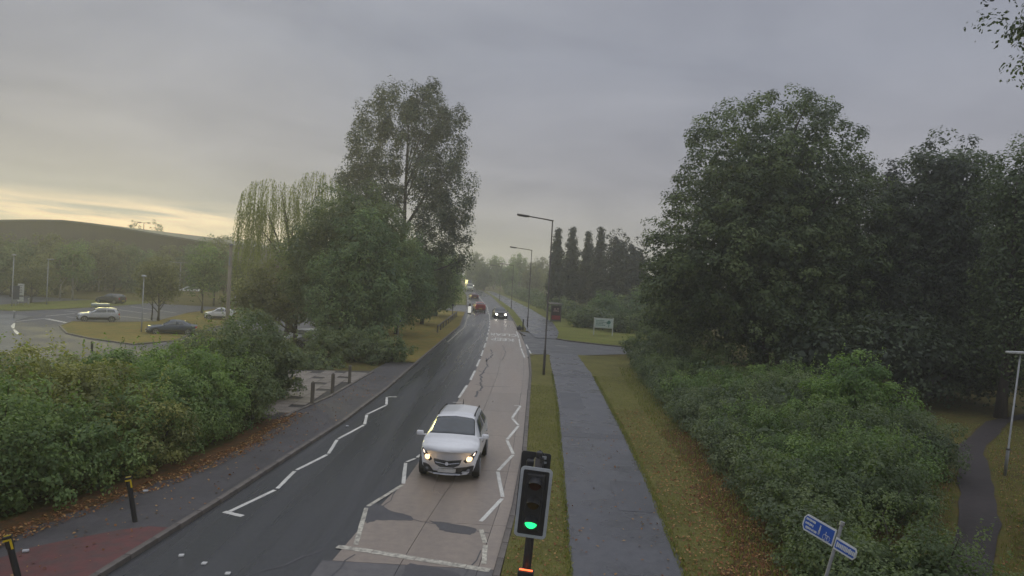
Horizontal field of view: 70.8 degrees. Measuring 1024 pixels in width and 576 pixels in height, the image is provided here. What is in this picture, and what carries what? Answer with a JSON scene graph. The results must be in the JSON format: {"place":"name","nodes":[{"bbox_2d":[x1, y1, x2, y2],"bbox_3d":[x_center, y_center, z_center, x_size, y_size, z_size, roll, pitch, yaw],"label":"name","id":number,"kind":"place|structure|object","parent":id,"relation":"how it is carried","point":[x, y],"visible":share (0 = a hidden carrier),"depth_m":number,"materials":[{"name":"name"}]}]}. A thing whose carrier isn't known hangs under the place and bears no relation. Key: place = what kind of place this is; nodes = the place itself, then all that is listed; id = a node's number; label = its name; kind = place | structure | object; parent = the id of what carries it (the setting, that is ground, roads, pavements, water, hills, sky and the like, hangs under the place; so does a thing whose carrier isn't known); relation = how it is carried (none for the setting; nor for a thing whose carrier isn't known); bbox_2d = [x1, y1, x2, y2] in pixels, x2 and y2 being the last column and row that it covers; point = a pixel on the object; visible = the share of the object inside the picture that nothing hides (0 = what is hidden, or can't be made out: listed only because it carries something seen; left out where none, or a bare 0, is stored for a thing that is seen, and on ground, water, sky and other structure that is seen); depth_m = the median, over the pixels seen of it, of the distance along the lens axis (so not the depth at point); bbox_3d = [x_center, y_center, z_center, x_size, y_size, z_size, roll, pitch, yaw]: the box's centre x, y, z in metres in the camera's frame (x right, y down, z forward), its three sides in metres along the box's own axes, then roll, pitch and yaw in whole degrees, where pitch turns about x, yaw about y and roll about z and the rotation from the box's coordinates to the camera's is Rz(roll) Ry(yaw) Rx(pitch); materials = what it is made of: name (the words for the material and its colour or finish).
{"place":"outdoors","nodes":[
{"label":"outdoors","id":0,"kind":"place"},
{"bbox_2d":[0,314,30,354],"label":"car park pavement","id":1,"kind":"structure","parent":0,"point":[7,321],"depth_m":61.65,"materials":[{"name":"grey asphalt"}]},
{"bbox_2d":[0,300,148,310],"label":"grass bank","id":2,"kind":"object","parent":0,"point":[53,305],"visible":0.59,"depth_m":94.91,"materials":[{"name":"green plant"}]},
{"bbox_2d":[0,255,60,302],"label":"car park tree","id":3,"kind":"object","parent":2,"relation":"on","point":[25,276],"visible":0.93,"depth_m":96.56,"materials":[{"name":"green plant"}]},
{"bbox_2d":[61,307,244,342],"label":"traffic island","id":4,"kind":"structure","parent":0,"point":[130,332],"depth_m":69.52,"materials":[{"name":"green plant"}]},
{"bbox_2d":[131,256,184,320],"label":"car park tree","id":5,"kind":"object","parent":4,"relation":"on","point":[158,285],"visible":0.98,"depth_m":80.31,"materials":[{"name":"green plant"}]},
{"bbox_2d":[183,237,227,312],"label":"car park tree","id":6,"kind":"object","parent":4,"relation":"on","point":[204,275],"visible":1,"depth_m":94.92,"materials":[{"name":"green plant"}]},
{"bbox_2d":[0,295,313,366],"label":"car park","id":7,"kind":"structure","parent":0,"point":[36,325],"depth_m":75.55,"materials":[{"name":"grey asphalt"}]},
{"bbox_2d":[0,238,40,296],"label":"car park tree","id":8,"kind":"object","parent":7,"relation":"on","point":[6,263],"visible":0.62,"depth_m":106.09,"materials":[{"name":"green plant"}]},
{"bbox_2d":[34,240,84,298],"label":"car park tree","id":9,"kind":"object","parent":7,"relation":"on","point":[57,264],"visible":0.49,"depth_m":107.39,"materials":[{"name":"green plant"}]},
{"bbox_2d":[49,238,97,299],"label":"car park tree","id":10,"kind":"object","parent":7,"relation":"on","point":[84,265],"visible":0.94,"depth_m":106.85,"materials":[{"name":"green plant"}]},
{"bbox_2d":[76,307,119,321],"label":"silver car","id":11,"kind":"object","parent":7,"relation":"on","point":[106,313],"visible":1,"depth_m":76.48,"materials":[{"name":"paint"}]},
{"bbox_2d":[85,239,126,291],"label":"car park tree","id":12,"kind":"object","parent":7,"relation":"on","point":[104,261],"visible":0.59,"depth_m":123.14,"materials":[{"name":"green plant"}]},
{"bbox_2d":[59,307,237,344],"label":"island kerb","id":13,"kind":"structure","parent":7,"relation":"on","point":[63,329],"depth_m":63.47,"materials":[{"name":"concrete"}]},
{"bbox_2d":[145,319,197,334],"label":"blue car","id":14,"kind":"object","parent":7,"relation":"on","point":[175,326],"visible":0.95,"depth_m":68.17,"materials":[{"name":"paint"}]},
{"bbox_2d":[196,235,234,305],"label":"car park tree","id":15,"kind":"object","parent":7,"relation":"on","point":[224,250],"visible":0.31,"depth_m":111.02,"materials":[{"name":"green plant"}]},
{"bbox_2d":[219,251,262,289],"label":"car park tree","id":16,"kind":"object","parent":7,"relation":"on","point":[242,269],"visible":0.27,"depth_m":106.99,"materials":[{"name":"green plant"}]},
{"bbox_2d":[218,235,315,346],"bbox_3d":[-20.069,0.281,63.190,10.705,9.973,7.133,3,1,0],"label":"willow understorey","id":17,"kind":"object","parent":7,"relation":"on","point":[276,306],"visible":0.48,"depth_m":61.66,"materials":[{"name":"green plant"}]},
{"bbox_2d":[106,287,566,575],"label":"road","id":18,"kind":"structure","parent":0,"point":[361,495],"depth_m":19.26,"materials":[{"name":"grey asphalt"}]},
{"bbox_2d":[417,399,488,476],"bbox_3d":[-1.776,4.731,23.033,2.210,1.818,4.348,3,1,3],"label":"suv car","id":19,"kind":"object","parent":18,"relation":"on","point":[455,440],"visible":1,"depth_m":21.69,"materials":[{"name":"white paint"}]},
{"bbox_2d":[493,357,531,575],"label":"kerb","id":20,"kind":"structure","parent":18,"relation":"on","point":[501,556],"depth_m":18.19,"materials":[{"name":"concrete"}]},
{"bbox_2d":[0,277,1023,575],"bbox_3d":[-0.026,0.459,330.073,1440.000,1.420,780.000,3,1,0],"label":"ground","id":21,"kind":"structure","parent":0,"point":[968,413],"depth_m":30.26,"materials":[{"name":"green plant"}]},
{"bbox_2d":[24,232,76,294],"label":"tree","id":22,"kind":"object","parent":21,"relation":"on","point":[43,246],"visible":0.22,"depth_m":113.59,"materials":[{"name":"green plant"}]},
{"bbox_2d":[0,334,122,516],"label":"hedge shrub","id":23,"kind":"object","parent":21,"relation":"on","point":[11,406],"visible":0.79,"depth_m":17.18,"materials":[{"name":"green plant"}]},
{"bbox_2d":[65,238,101,290],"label":"tree","id":24,"kind":"object","parent":21,"relation":"on","point":[79,286],"visible":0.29,"depth_m":122.09,"materials":[{"name":"green plant"}]},
{"bbox_2d":[0,328,201,479],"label":"hedge shrub","id":25,"kind":"object","parent":21,"relation":"on","point":[75,373],"visible":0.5,"depth_m":20.67,"materials":[{"name":"green plant"}]},
{"bbox_2d":[87,238,143,291],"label":"tree","id":26,"kind":"object","parent":21,"relation":"on","point":[105,283],"visible":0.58,"depth_m":124.66,"materials":[{"name":"green plant"}]},
{"bbox_2d":[8,332,253,445],"bbox_3d":[-13.498,3.205,25.040,9.538,3.890,4.389,4,1,18],"label":"hedge shrub","id":27,"kind":"object","parent":21,"relation":"on","point":[151,367],"visible":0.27,"depth_m":24.05,"materials":[{"name":"green plant"}]},
{"bbox_2d":[115,243,148,292],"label":"tree","id":28,"kind":"object","parent":21,"relation":"on","point":[128,277],"visible":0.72,"depth_m":125.32,"materials":[{"name":"green plant"}]},
{"bbox_2d":[0,342,276,510],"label":"hedge","id":29,"kind":"object","parent":21,"relation":"on","point":[11,493],"visible":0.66,"depth_m":19.49,"materials":[{"name":"green plant"}]},
{"bbox_2d":[0,219,286,261],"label":"hill","id":30,"kind":"structure","parent":21,"relation":"on","point":[146,240],"depth_m":149.91,"materials":[{"name":"green plant"}]},
{"bbox_2d":[142,244,188,287],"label":"tree","id":31,"kind":"object","parent":21,"relation":"on","point":[173,259],"visible":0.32,"depth_m":137.71,"materials":[{"name":"green plant"}]},
{"bbox_2d":[91,307,286,427],"bbox_3d":[-12.565,2.853,27.913,8.975,4.622,4.601,4,1,16],"label":"hedge shrub","id":32,"kind":"object","parent":21,"relation":"on","point":[227,350],"visible":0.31,"depth_m":26.95,"materials":[{"name":"green plant"}]},
{"bbox_2d":[176,243,203,287],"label":"tree","id":33,"kind":"object","parent":21,"relation":"on","point":[182,259],"visible":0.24,"depth_m":138.63,"materials":[{"name":"green plant"}]},
{"bbox_2d":[0,362,412,557],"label":"footway","id":34,"kind":"structure","parent":21,"relation":"on","point":[202,490],"depth_m":19.41,"materials":[{"name":"concrete"}]},
{"bbox_2d":[2,534,21,575],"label":"bollard","id":35,"kind":"object","parent":34,"relation":"on","point":[8,541],"visible":1,"depth_m":12.64,"materials":[{"name":"black plastic"}]},
{"bbox_2d":[0,526,167,575],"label":"red crossing pad","id":36,"kind":"object","parent":34,"relation":"on","point":[75,558],"visible":0.97,"depth_m":14.41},
{"bbox_2d":[125,476,137,521],"bbox_3d":[-8.624,4.836,16.341,0.136,1.146,0.176,-8,5,-19],"label":"bollard","id":37,"kind":"object","parent":34,"relation":"on","point":[129,483],"visible":0.91,"depth_m":16.29,"materials":[{"name":"black plastic"}]},
{"bbox_2d":[0,414,295,540],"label":"litter edge","id":38,"kind":"object","parent":34,"relation":"on","point":[163,470],"visible":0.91,"depth_m":19.22,"materials":[{"name":"brown plant"}]},
{"bbox_2d":[225,244,232,326],"bbox_3d":[-16.223,1.674,41.041,0.238,8.380,0.285,3,1,0],"label":"wooden pole","id":39,"kind":"object","parent":21,"relation":"on","point":[229,281],"visible":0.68,"depth_m":40.94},
{"bbox_2d":[151,298,310,400],"bbox_3d":[-12.516,2.799,31.715,7.330,4.793,4.264,3,1,0],"label":"hedge shrub","id":40,"kind":"object","parent":21,"relation":"on","point":[283,368],"visible":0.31,"depth_m":31.45,"materials":[{"name":"green plant"}]},
{"bbox_2d":[89,311,465,575],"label":"kerb","id":41,"kind":"structure","parent":21,"relation":"on","point":[136,551],"depth_m":18.70,"materials":[{"name":"concrete"}]},
{"bbox_2d":[231,171,339,335],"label":"weeping willow","id":42,"kind":"object","parent":21,"relation":"on","point":[257,227],"visible":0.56,"depth_m":68.96,"materials":[{"name":"green plant"}]},
{"bbox_2d":[274,344,348,369],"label":"undergrowth shrub","id":43,"kind":"object","parent":21,"relation":"on","point":[317,361],"visible":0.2,"depth_m":42.88,"materials":[{"name":"green plant"}]},
{"bbox_2d":[250,370,373,418],"bbox_3d":[-11.131,4.795,34.813,6.327,0.090,14.200,3,1,0],"label":"paved area","id":44,"kind":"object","parent":21,"relation":"on","point":[293,403],"visible":0.43,"depth_m":34.83,"materials":[{"name":"concrete"}]},
{"bbox_2d":[269,179,423,334],"bbox_3d":[-13.239,-1.992,58.091,12.507,14.099,8.280,3,1,0],"label":"maple tree","id":45,"kind":"object","parent":21,"relation":"on","point":[306,249],"visible":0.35,"depth_m":56.80,"materials":[{"name":"green plant"}]},
{"bbox_2d":[300,207,415,341],"bbox_3d":[-11.458,-0.504,53.480,8.838,11.112,6.581,3,1,0],"label":"ash tree","id":46,"kind":"object","parent":21,"relation":"on","point":[358,287],"visible":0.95,"depth_m":52.18,"materials":[{"name":"green plant"}]},
{"bbox_2d":[302,320,417,365],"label":"undergrowth shrub","id":47,"kind":"object","parent":21,"relation":"on","point":[365,348],"visible":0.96,"depth_m":45.77,"materials":[{"name":"green plant"}]},
{"bbox_2d":[326,310,464,361],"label":"dry verge","id":48,"kind":"structure","parent":21,"relation":"on","point":[425,337],"depth_m":68.97,"materials":[{"name":"yellow plant"}]},
{"bbox_2d":[331,75,480,324],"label":"black poplar","id":49,"kind":"object","parent":48,"relation":"on","point":[384,131],"visible":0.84,"depth_m":76.08,"materials":[{"name":"green plant"}]},
{"bbox_2d":[391,230,440,333],"bbox_3d":[-10.936,-0.532,65.658,9.054,10.151,8.414,3,1,0],"label":"verge tree","id":50,"kind":"object","parent":48,"relation":"on","point":[420,288],"visible":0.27,"depth_m":64.51,"materials":[{"name":"green plant"}]},
{"bbox_2d":[408,239,459,323],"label":"verge tree","id":51,"kind":"object","parent":48,"relation":"on","point":[442,294],"visible":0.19,"depth_m":78.52,"materials":[{"name":"green plant"}]},
{"bbox_2d":[429,246,467,315],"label":"verge tree","id":52,"kind":"object","parent":48,"relation":"on","point":[459,284],"visible":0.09,"depth_m":93.90,"materials":[{"name":"green plant"}]},
{"bbox_2d":[464,251,485,287],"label":"tree","id":53,"kind":"object","parent":21,"relation":"on","point":[468,274],"visible":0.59,"depth_m":272.86,"materials":[{"name":"green plant"}]},
{"bbox_2d":[470,262,495,289],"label":"tree","id":54,"kind":"object","parent":21,"relation":"on","point":[484,276],"visible":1,"depth_m":235.37,"materials":[{"name":"green plant"}]},
{"bbox_2d":[487,254,506,288],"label":"tree","id":55,"kind":"object","parent":21,"relation":"on","point":[496,269],"visible":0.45,"depth_m":268.58,"materials":[{"name":"green plant"}]},
{"bbox_2d":[496,262,519,289],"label":"tree","id":56,"kind":"object","parent":21,"relation":"on","point":[508,276],"visible":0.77,"depth_m":224.19,"materials":[{"name":"green plant"}]},
{"bbox_2d":[0,376,1023,575],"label":"fallen leaves","id":57,"kind":"object","parent":21,"relation":"on","point":[262,439],"visible":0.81,"depth_m":19.09,"materials":[{"name":"brown plant"}]},
{"bbox_2d":[503,252,528,286],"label":"tree","id":58,"kind":"object","parent":21,"relation":"on","point":[517,264],"visible":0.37,"depth_m":260.23,"materials":[{"name":"green plant"}]},
{"bbox_2d":[521,261,544,292],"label":"tree","id":59,"kind":"object","parent":21,"relation":"on","point":[535,281],"visible":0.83,"depth_m":212.26,"materials":[{"name":"green plant"}]},
{"bbox_2d":[501,353,570,575],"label":"verge","id":60,"kind":"structure","parent":21,"relation":"on","point":[538,378],"depth_m":20.52,"materials":[{"name":"green plant"}]},
{"bbox_2d":[514,450,552,575],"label":"traffic signal","id":61,"kind":"object","parent":60,"relation":"on","point":[533,495],"visible":1,"depth_m":11.63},
{"bbox_2d":[517,214,553,374],"bbox_3d":[1.171,0.437,44.466,2.288,9.936,0.260,3,1,0],"label":"street lamp","id":62,"kind":"object","parent":60,"relation":"on","point":[544,354],"visible":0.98,"depth_m":44.42,"materials":[{"name":"grey metal"}]},
{"bbox_2d":[586,226,607,302],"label":"columnar tree","id":63,"kind":"object","parent":21,"relation":"on","point":[597,253],"visible":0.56,"depth_m":121.27,"materials":[{"name":"green plant"}]},
{"bbox_2d":[598,228,628,301],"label":"columnar tree","id":64,"kind":"object","parent":21,"relation":"on","point":[616,253],"visible":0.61,"depth_m":117.05,"materials":[{"name":"green plant"}]},
{"bbox_2d":[606,308,647,333],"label":"bush","id":65,"kind":"object","parent":21,"relation":"on","point":[625,321],"visible":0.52,"depth_m":84.38,"materials":[{"name":"green plant"}]},
{"bbox_2d":[613,236,648,301],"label":"columnar tree","id":66,"kind":"object","parent":21,"relation":"on","point":[630,278],"visible":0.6,"depth_m":110.97,"materials":[{"name":"green plant"}]},
{"bbox_2d":[621,287,658,316],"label":"bush","id":67,"kind":"object","parent":21,"relation":"on","point":[634,310],"visible":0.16,"depth_m":92.44,"materials":[{"name":"green plant"}]},
{"bbox_2d":[618,324,692,359],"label":"belt shrub","id":68,"kind":"object","parent":21,"relation":"on","point":[656,337],"visible":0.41,"depth_m":56.36,"materials":[{"name":"green plant"}]},
{"bbox_2d":[633,255,704,340],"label":"broadleaf tree","id":69,"kind":"object","parent":21,"relation":"on","point":[644,327],"visible":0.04,"depth_m":65.57,"materials":[{"name":"green plant"}]},
{"bbox_2d":[627,333,715,369],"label":"belt shrub","id":70,"kind":"object","parent":21,"relation":"on","point":[685,351],"visible":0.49,"depth_m":49.24,"materials":[{"name":"green plant"}]},
{"bbox_2d":[638,338,754,387],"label":"belt shrub","id":71,"kind":"object","parent":21,"relation":"on","point":[679,363],"visible":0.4,"depth_m":42.27,"materials":[{"name":"green plant"}]},
{"bbox_2d":[658,352,833,397],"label":"belt shrub","id":72,"kind":"object","parent":21,"relation":"on","point":[726,383],"visible":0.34,"depth_m":36.23,"materials":[{"name":"green plant"}]},
{"bbox_2d":[676,360,829,408],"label":"belt shrub","id":73,"kind":"object","parent":21,"relation":"on","point":[754,376],"visible":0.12,"depth_m":33.51,"materials":[{"name":"green plant"}]},
{"bbox_2d":[681,359,842,439],"bbox_3d":[10.727,4.680,29.877,7.318,3.550,5.783,3,1,0],"label":"belt shrub","id":74,"kind":"object","parent":21,"relation":"on","point":[777,398],"visible":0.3,"depth_m":29.81,"materials":[{"name":"green plant"}]},
{"bbox_2d":[501,355,1023,575],"bbox_3d":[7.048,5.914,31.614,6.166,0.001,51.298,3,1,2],"label":"leaf verge","id":75,"kind":"structure","parent":21,"relation":"on","point":[602,366],"depth_m":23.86,"materials":[{"name":"green plant"}]},
{"bbox_2d":[661,429,801,575],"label":"litter edge","id":76,"kind":"object","parent":75,"relation":"on","point":[728,516],"visible":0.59,"depth_m":19.23,"materials":[{"name":"brown plant"}]},
{"bbox_2d":[629,343,893,575],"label":"hedge","id":77,"kind":"object","parent":75,"relation":"on","point":[678,403],"visible":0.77,"depth_m":20.84,"materials":[{"name":"green plant"}]},
{"bbox_2d":[802,514,856,575],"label":"fingerpost","id":78,"kind":"object","parent":75,"relation":"on","point":[819,529],"visible":1,"depth_m":10.71,"materials":[{"name":"blue metal"}]},
{"bbox_2d":[634,83,920,376],"bbox_3d":[17.402,-3.585,48.058,17.987,20.008,14.125,3,1,0],"label":"lime tree","id":79,"kind":"object","parent":21,"relation":"on","point":[784,247],"visible":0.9,"depth_m":45.02,"materials":[{"name":"green plant"}]},
{"bbox_2d":[699,383,871,448],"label":"belt shrub","id":80,"kind":"object","parent":21,"relation":"on","point":[776,420],"visible":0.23,"depth_m":26.82,"materials":[{"name":"green plant"}]},
{"bbox_2d":[713,387,948,481],"bbox_3d":[10.953,4.995,24.328,8.230,3.180,5.455,3,1,0],"label":"belt shrub","id":81,"kind":"object","parent":21,"relation":"on","point":[857,416],"visible":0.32,"depth_m":24.11,"materials":[{"name":"green plant"}]},
{"bbox_2d":[729,409,951,510],"bbox_3d":[9.556,5.153,21.331,6.239,2.759,4.575,3,1,-15],"label":"belt shrub","id":82,"kind":"object","parent":21,"relation":"on","point":[802,453],"visible":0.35,"depth_m":20.91,"materials":[{"name":"green plant"}]},
{"bbox_2d":[738,424,955,542],"bbox_3d":[9.220,5.136,19.556,7.388,2.839,5.006,3,1,-24],"label":"belt shrub","id":83,"kind":"object","parent":21,"relation":"on","point":[903,498],"visible":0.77,"depth_m":18.49,"materials":[{"name":"green plant"}]},
{"bbox_2d":[787,343,930,425],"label":"belt shrub","id":84,"kind":"object","parent":21,"relation":"on","point":[857,382],"visible":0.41,"depth_m":27.49,"materials":[{"name":"green plant"}]},
{"bbox_2d":[857,157,913,269],"bbox_3d":[30.315,-1.971,59.810,9.350,17.787,8.518,3,1,0],"label":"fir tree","id":85,"kind":"object","parent":21,"relation":"on","point":[891,173],"visible":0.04,"depth_m":59.40,"materials":[{"name":"green plant"}]},
{"bbox_2d":[757,305,1023,408],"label":"understorey tree","id":86,"kind":"object","parent":21,"relation":"on","point":[937,358],"visible":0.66,"depth_m":40.10,"materials":[{"name":"green plant"}]},
{"bbox_2d":[765,486,1023,575],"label":"belt shrub","id":87,"kind":"object","parent":21,"relation":"on","point":[905,560],"visible":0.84,"depth_m":13.90,"materials":[{"name":"green plant"}]},
{"bbox_2d":[841,393,973,483],"bbox_3d":[13.791,5.188,25.336,5.327,3.021,3.805,3,1,-25],"label":"belt shrub","id":88,"kind":"object","parent":21,"relation":"on","point":[920,433],"visible":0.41,"depth_m":24.74,"materials":[{"name":"green plant"}]},
{"bbox_2d":[844,125,1015,398],"bbox_3d":[26.989,-1.683,45.591,11.149,17.401,8.050,3,1,0],"label":"poplar tree","id":89,"kind":"object","parent":21,"relation":"on","point":[940,255],"visible":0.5,"depth_m":44.19,"materials":[{"name":"green plant"}]},
{"bbox_2d":[958,133,1023,418],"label":"birch tree","id":90,"kind":"object","parent":21,"relation":"on","point":[1008,295],"visible":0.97,"depth_m":38.44,"materials":[{"name":"green plant"}]},
{"bbox_2d":[964,0,1023,89],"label":"overhanging tree","id":91,"kind":"object","parent":21,"relation":"on","point":[1020,31],"visible":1,"depth_m":16.89,"materials":[{"name":"green plant"}]},
{"bbox_2d":[1003,351,1023,475],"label":"path lamp","id":92,"kind":"object","parent":21,"relation":"on","point":[1008,449],"visible":0.97,"depth_m":25.85,"materials":[{"name":"grey metal"}]},
{"bbox_2d":[0,0,1023,275],"label":"sky","id":93,"kind":"structure","parent":0,"point":[113,112],"materials":[{"name":"grey"}]},
{"bbox_2d":[486,291,558,338],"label":"path","id":94,"kind":"structure","parent":0,"point":[536,324],"depth_m":97.38,"materials":[{"name":"grey asphalt"}]},
{"bbox_2d":[493,291,647,339],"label":"lawn","id":95,"kind":"structure","parent":0,"point":[564,328],"depth_m":84.20,"materials":[{"name":"green plant"}]},
{"bbox_2d":[543,227,567,307],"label":"columnar tree","id":96,"kind":"object","parent":95,"relation":"on","point":[557,275],"visible":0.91,"depth_m":117.28,"materials":[{"name":"green plant"}]},
{"bbox_2d":[503,284,617,329],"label":"boundary hedge","id":97,"kind":"object","parent":95,"relation":"on","point":[537,298],"visible":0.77,"depth_m":128.06,"materials":[{"name":"green plant"}]},
{"bbox_2d":[562,226,581,304],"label":"columnar tree","id":98,"kind":"object","parent":95,"relation":"on","point":[571,268],"visible":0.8,"depth_m":121.14,"materials":[{"name":"green plant"}]},
{"bbox_2d":[576,230,594,310],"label":"columnar tree","id":99,"kind":"object","parent":95,"relation":"on","point":[584,271],"visible":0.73,"depth_m":125.23,"materials":[{"name":"green plant"}]},
{"bbox_2d":[567,303,607,327],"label":"bush","id":100,"kind":"object","parent":95,"relation":"on","point":[579,319],"visible":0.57,"depth_m":89.35,"materials":[{"name":"green plant"}]},
{"bbox_2d":[587,289,629,320],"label":"bush","id":101,"kind":"object","parent":95,"relation":"on","point":[610,304],"visible":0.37,"depth_m":94.43,"materials":[{"name":"green plant"}]},
{"bbox_2d":[522,332,629,354],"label":"side road","id":102,"kind":"structure","parent":0,"point":[534,344],"depth_m":63.50,"materials":[{"name":"grey asphalt"}]},
{"bbox_2d":[549,353,683,575],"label":"cycle path","id":103,"kind":"structure","parent":0,"point":[583,406],"depth_m":20.58,"materials":[{"name":"grey asphalt"}]},
{"bbox_2d":[557,337,707,349],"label":"lawn","id":104,"kind":"structure","parent":0,"point":[606,341],"depth_m":71.42,"materials":[{"name":"green plant"}]},
{"bbox_2d":[947,414,1023,575],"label":"woodland path","id":105,"kind":"structure","parent":0,"point":[976,501],"depth_m":22.62,"materials":[{"name":"grey asphalt"}]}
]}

